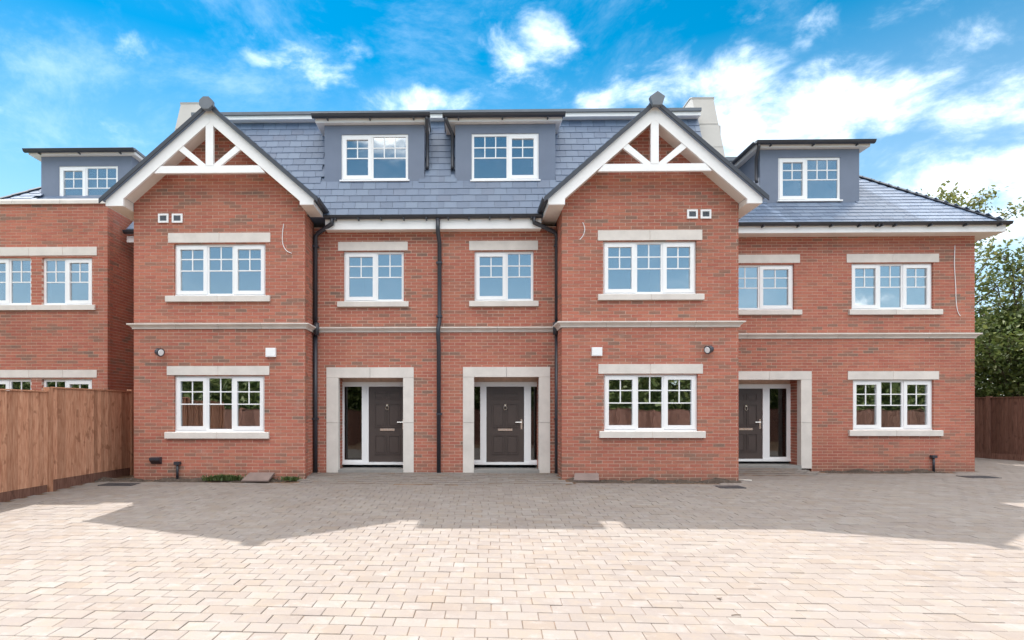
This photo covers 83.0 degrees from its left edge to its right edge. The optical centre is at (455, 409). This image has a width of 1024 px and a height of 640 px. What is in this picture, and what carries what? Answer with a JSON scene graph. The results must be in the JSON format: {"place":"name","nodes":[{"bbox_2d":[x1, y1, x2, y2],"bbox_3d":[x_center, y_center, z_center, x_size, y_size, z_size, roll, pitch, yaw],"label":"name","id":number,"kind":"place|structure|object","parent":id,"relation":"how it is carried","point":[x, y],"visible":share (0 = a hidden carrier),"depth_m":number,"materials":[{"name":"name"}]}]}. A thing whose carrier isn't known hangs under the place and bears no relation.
{"place":"outdoors","nodes":[
{"label":"outdoors","id":0,"kind":"place"},
{"bbox_2d":[0,452,1023,639],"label":"paving","id":1,"kind":"structure","parent":0,"point":[783,554],"depth_m":5.97,"materials":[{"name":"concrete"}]},
{"bbox_2d":[0,387,133,501],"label":"timber fence","id":2,"kind":"object","parent":1,"relation":"on","point":[52,439],"visible":0.59,"depth_m":10.32,"materials":[{"name":"brown wood"}]},
{"bbox_2d":[0,147,145,390],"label":"brick house","id":3,"kind":"structure","parent":1,"relation":"on","point":[66,282],"depth_m":12.43,"materials":[{"name":"brick"}]},
{"bbox_2d":[0,258,30,304],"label":"window","id":4,"kind":"structure","parent":3,"relation":"in","point":[15,273],"depth_m":12.50,"materials":[{"name":"white plastic"}]},
{"bbox_2d":[0,379,30,390],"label":"window","id":5,"kind":"structure","parent":3,"relation":"in","point":[23,384],"depth_m":12.50,"materials":[{"name":"white plastic"}]},
{"bbox_2d":[43,258,91,304],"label":"window","id":6,"kind":"structure","parent":3,"relation":"in","point":[59,273],"depth_m":12.47,"materials":[{"name":"white plastic"}]},
{"bbox_2d":[44,379,91,388],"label":"window","id":7,"kind":"structure","parent":3,"relation":"in","point":[47,382],"depth_m":12.46,"materials":[{"name":"white plastic"}]},
{"bbox_2d":[59,166,117,195],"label":"window","id":8,"kind":"structure","parent":3,"relation":"in","point":[74,180],"depth_m":13.80,"materials":[{"name":"white plastic"}]},
{"bbox_2d":[98,483,139,485],"bbox_3d":[-6.297,1.412,10.810,0.620,0.034,0.340,0,0,1],"label":"drain cover","id":9,"kind":"object","parent":1,"relation":"on","point":[118,484],"visible":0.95,"depth_m":10.74,"materials":[{"name":"metal"}]},
{"bbox_2d":[94,477,301,482],"bbox_3d":[-5.000,1.371,11.206,3.996,0.088,0.264,0,0,1],"label":"soil bed","id":10,"kind":"object","parent":1,"relation":"on","point":[164,480],"visible":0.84,"depth_m":11.21,"materials":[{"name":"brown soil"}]},
{"bbox_2d":[201,477,217,480],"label":"weeds","id":11,"kind":"object","parent":10,"relation":"on","point":[207,478],"visible":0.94,"depth_m":11.12,"materials":[{"name":"green plant"}]},
{"bbox_2d":[202,474,245,480],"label":"weeds","id":12,"kind":"object","parent":10,"relation":"on","point":[228,477],"visible":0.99,"depth_m":11.14,"materials":[{"name":"green plant"}]},
{"bbox_2d":[241,472,274,481],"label":"stone slab","id":13,"kind":"structure","parent":1,"relation":"on","point":[258,476],"depth_m":11.09,"materials":[{"name":"grey stone"}]},
{"bbox_2d":[98,96,441,480],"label":"terraced house","id":14,"kind":"structure","parent":1,"relation":"on","point":[287,293],"depth_m":11.63,"materials":[{"name":"brick"}]},
{"bbox_2d":[175,376,264,431],"bbox_3d":[-4.644,-0.111,11.423,1.794,1.113,0.120,0,0,1],"label":"window","id":15,"kind":"structure","parent":14,"relation":"in","point":[206,427],"depth_m":11.39,"materials":[{"name":"white plastic"}]},
{"bbox_2d":[175,244,265,295],"bbox_3d":[-4.634,-2.750,11.423,1.813,1.039,0.120,0,0,1],"label":"window","id":16,"kind":"structure","parent":14,"relation":"in","point":[206,248],"depth_m":11.39,"materials":[{"name":"white plastic"}]},
{"bbox_2d":[344,252,403,300],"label":"window","id":17,"kind":"structure","parent":14,"relation":"in","point":[375,283],"depth_m":11.98,"materials":[{"name":"white plastic"}]},
{"bbox_2d":[342,134,407,179],"bbox_3d":[-1.673,-5.244,12.033,1.391,0.968,0.120,0,0,1],"label":"window","id":18,"kind":"structure","parent":14,"relation":"in","point":[370,138],"depth_m":12.00,"materials":[{"name":"white plastic"}]},
{"bbox_2d":[369,387,402,461],"bbox_3d":[-1.458,0.316,12.372,0.794,1.615,0.105,0,0,1],"label":"door","id":19,"kind":"structure","parent":14,"relation":"in","point":[385,403],"depth_m":12.37,"materials":[{"name":"paint"}]},
{"bbox_2d":[273,476,300,480],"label":"weeds","id":20,"kind":"object","parent":1,"relation":"on","point":[287,478],"visible":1,"depth_m":11.12,"materials":[{"name":"green plant"}]},
{"bbox_2d":[574,473,598,481],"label":"stone slab","id":21,"kind":"structure","parent":1,"relation":"on","point":[590,477],"depth_m":11.09,"materials":[{"name":"grey stone"}]},
{"bbox_2d":[438,91,768,480],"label":"terraced house","id":22,"kind":"structure","parent":1,"relation":"on","point":[591,323],"depth_m":11.24,"materials":[{"name":"brick"}]},
{"bbox_2d":[475,251,532,300],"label":"window","id":23,"kind":"structure","parent":22,"relation":"in","point":[504,255],"depth_m":11.93,"materials":[{"name":"white plastic"}]},
{"bbox_2d":[486,387,523,461],"bbox_3d":[1.069,0.314,12.325,0.801,1.609,0.105,0,0,1],"label":"door","id":24,"kind":"structure","parent":22,"relation":"in","point":[504,405],"depth_m":12.33,"materials":[{"name":"paint"}]},
{"bbox_2d":[472,134,538,179],"bbox_3d":[1.036,-5.232,11.983,1.388,0.981,0.120,0,0,1],"label":"window","id":25,"kind":"structure","parent":22,"relation":"in","point":[509,137],"depth_m":11.95,"materials":[{"name":"white plastic"}]},
{"bbox_2d":[603,241,695,293],"bbox_3d":[3.780,-2.755,11.267,1.801,1.041,0.120,0,0,1],"label":"window","id":26,"kind":"structure","parent":22,"relation":"in","point":[663,256],"depth_m":11.23,"materials":[{"name":"white plastic"}]},
{"bbox_2d":[604,374,696,430],"bbox_3d":[3.799,-0.133,11.267,1.814,1.110,0.120,0,0,1],"label":"window","id":27,"kind":"structure","parent":22,"relation":"in","point":[664,390],"depth_m":11.23,"materials":[{"name":"white plastic"}]},
{"bbox_2d":[566,478,744,483],"bbox_3d":[3.788,1.367,11.044,3.388,0.098,0.264,0,0,1],"label":"soil bed","id":28,"kind":"object","parent":1,"relation":"on","point":[681,481],"visible":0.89,"depth_m":11.05,"materials":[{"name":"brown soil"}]},
{"bbox_2d":[713,485,745,488],"bbox_3d":[4.992,1.416,10.479,0.460,0.034,0.300,0,0,1],"label":"drain cover","id":29,"kind":"object","parent":1,"relation":"on","point":[730,486],"visible":0.91,"depth_m":10.48,"materials":[{"name":"metal"}]},
{"bbox_2d":[719,125,1013,471],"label":"terraced house","id":30,"kind":"structure","parent":1,"relation":"on","point":[857,334],"depth_m":12.89,"materials":[{"name":"brick"}]},
{"bbox_2d":[738,389,761,458],"bbox_3d":[6.739,0.326,13.360,0.760,1.626,0.105,0,0,1],"label":"door","id":31,"kind":"structure","parent":30,"relation":"in","point":[750,400],"depth_m":13.36,"materials":[{"name":"paint"}]},
{"bbox_2d":[738,265,792,309],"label":"window","id":32,"kind":"structure","parent":30,"relation":"in","point":[759,278],"depth_m":12.96,"materials":[{"name":"white plastic"}]},
{"bbox_2d":[778,158,839,199],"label":"window","id":33,"kind":"structure","parent":30,"relation":"in","point":[828,169],"depth_m":13.38,"materials":[{"name":"white plastic"}]},
{"bbox_2d":[851,263,930,308],"bbox_3d":[9.763,-2.757,12.953,1.803,1.032,0.108,0,0,1],"label":"window","id":34,"kind":"structure","parent":30,"relation":"in","point":[895,286],"depth_m":12.93,"materials":[{"name":"white plastic"}]},
{"bbox_2d":[852,380,931,429],"bbox_3d":[9.781,-0.101,12.946,1.783,1.124,0.120,0,0,1],"label":"window","id":35,"kind":"structure","parent":30,"relation":"in","point":[910,400],"depth_m":12.92,"materials":[{"name":"white plastic"}]},
{"bbox_2d":[818,469,947,473],"bbox_3d":[9.469,1.367,12.714,2.765,0.097,0.294,0,0,1],"label":"soil bed","id":36,"kind":"object","parent":1,"relation":"on","point":[891,471],"visible":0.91,"depth_m":12.77,"materials":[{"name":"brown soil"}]},
{"bbox_2d":[960,476,999,477],"bbox_3d":[10.774,1.397,11.858,0.600,0.034,0.380,0,0,1],"label":"drain cover","id":37,"kind":"object","parent":1,"relation":"on","point":[979,477],"visible":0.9,"depth_m":11.79,"materials":[{"name":"metal"}]},
{"bbox_2d":[974,296,1023,397],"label":"broadleaf tree","id":38,"kind":"object","parent":1,"relation":"on","point":[1006,335],"visible":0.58,"depth_m":17.72,"materials":[{"name":"green plant"}]},
{"bbox_2d":[974,396,1023,460],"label":"timber fence","id":39,"kind":"object","parent":1,"relation":"on","point":[999,427],"visible":0.42,"depth_m":16.11,"materials":[{"name":"brown wood"}]},
{"bbox_2d":[974,237,1023,396],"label":"broadleaf tree","id":40,"kind":"object","parent":1,"relation":"on","point":[1013,287],"visible":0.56,"depth_m":18.27,"materials":[{"name":"green plant"}]},
{"bbox_2d":[0,0,1023,394],"label":"sky","id":41,"kind":"structure","parent":0,"point":[938,85],"materials":[{"name":"blue"}]},
{"label":"ground","id":42,"kind":"structure","parent":0,"visible":0},
{"bbox_2d":[910,180,1023,392],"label":"broadleaf tree","id":43,"kind":"object","parent":42,"relation":"on","point":[953,197],"visible":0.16,"depth_m":19.32,"materials":[{"name":"green plant"}]},
{"bbox_2d":[975,296,1013,396],"bbox_3d":[21.685,-1.248,22.254,6.506,6.484,6.397,0,0,33],"label":"broadleaf tree","id":44,"kind":"object","parent":42,"relation":"on","point":[985,358],"visible":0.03,"depth_m":21.98,"materials":[{"name":"green plant"}]}
]}

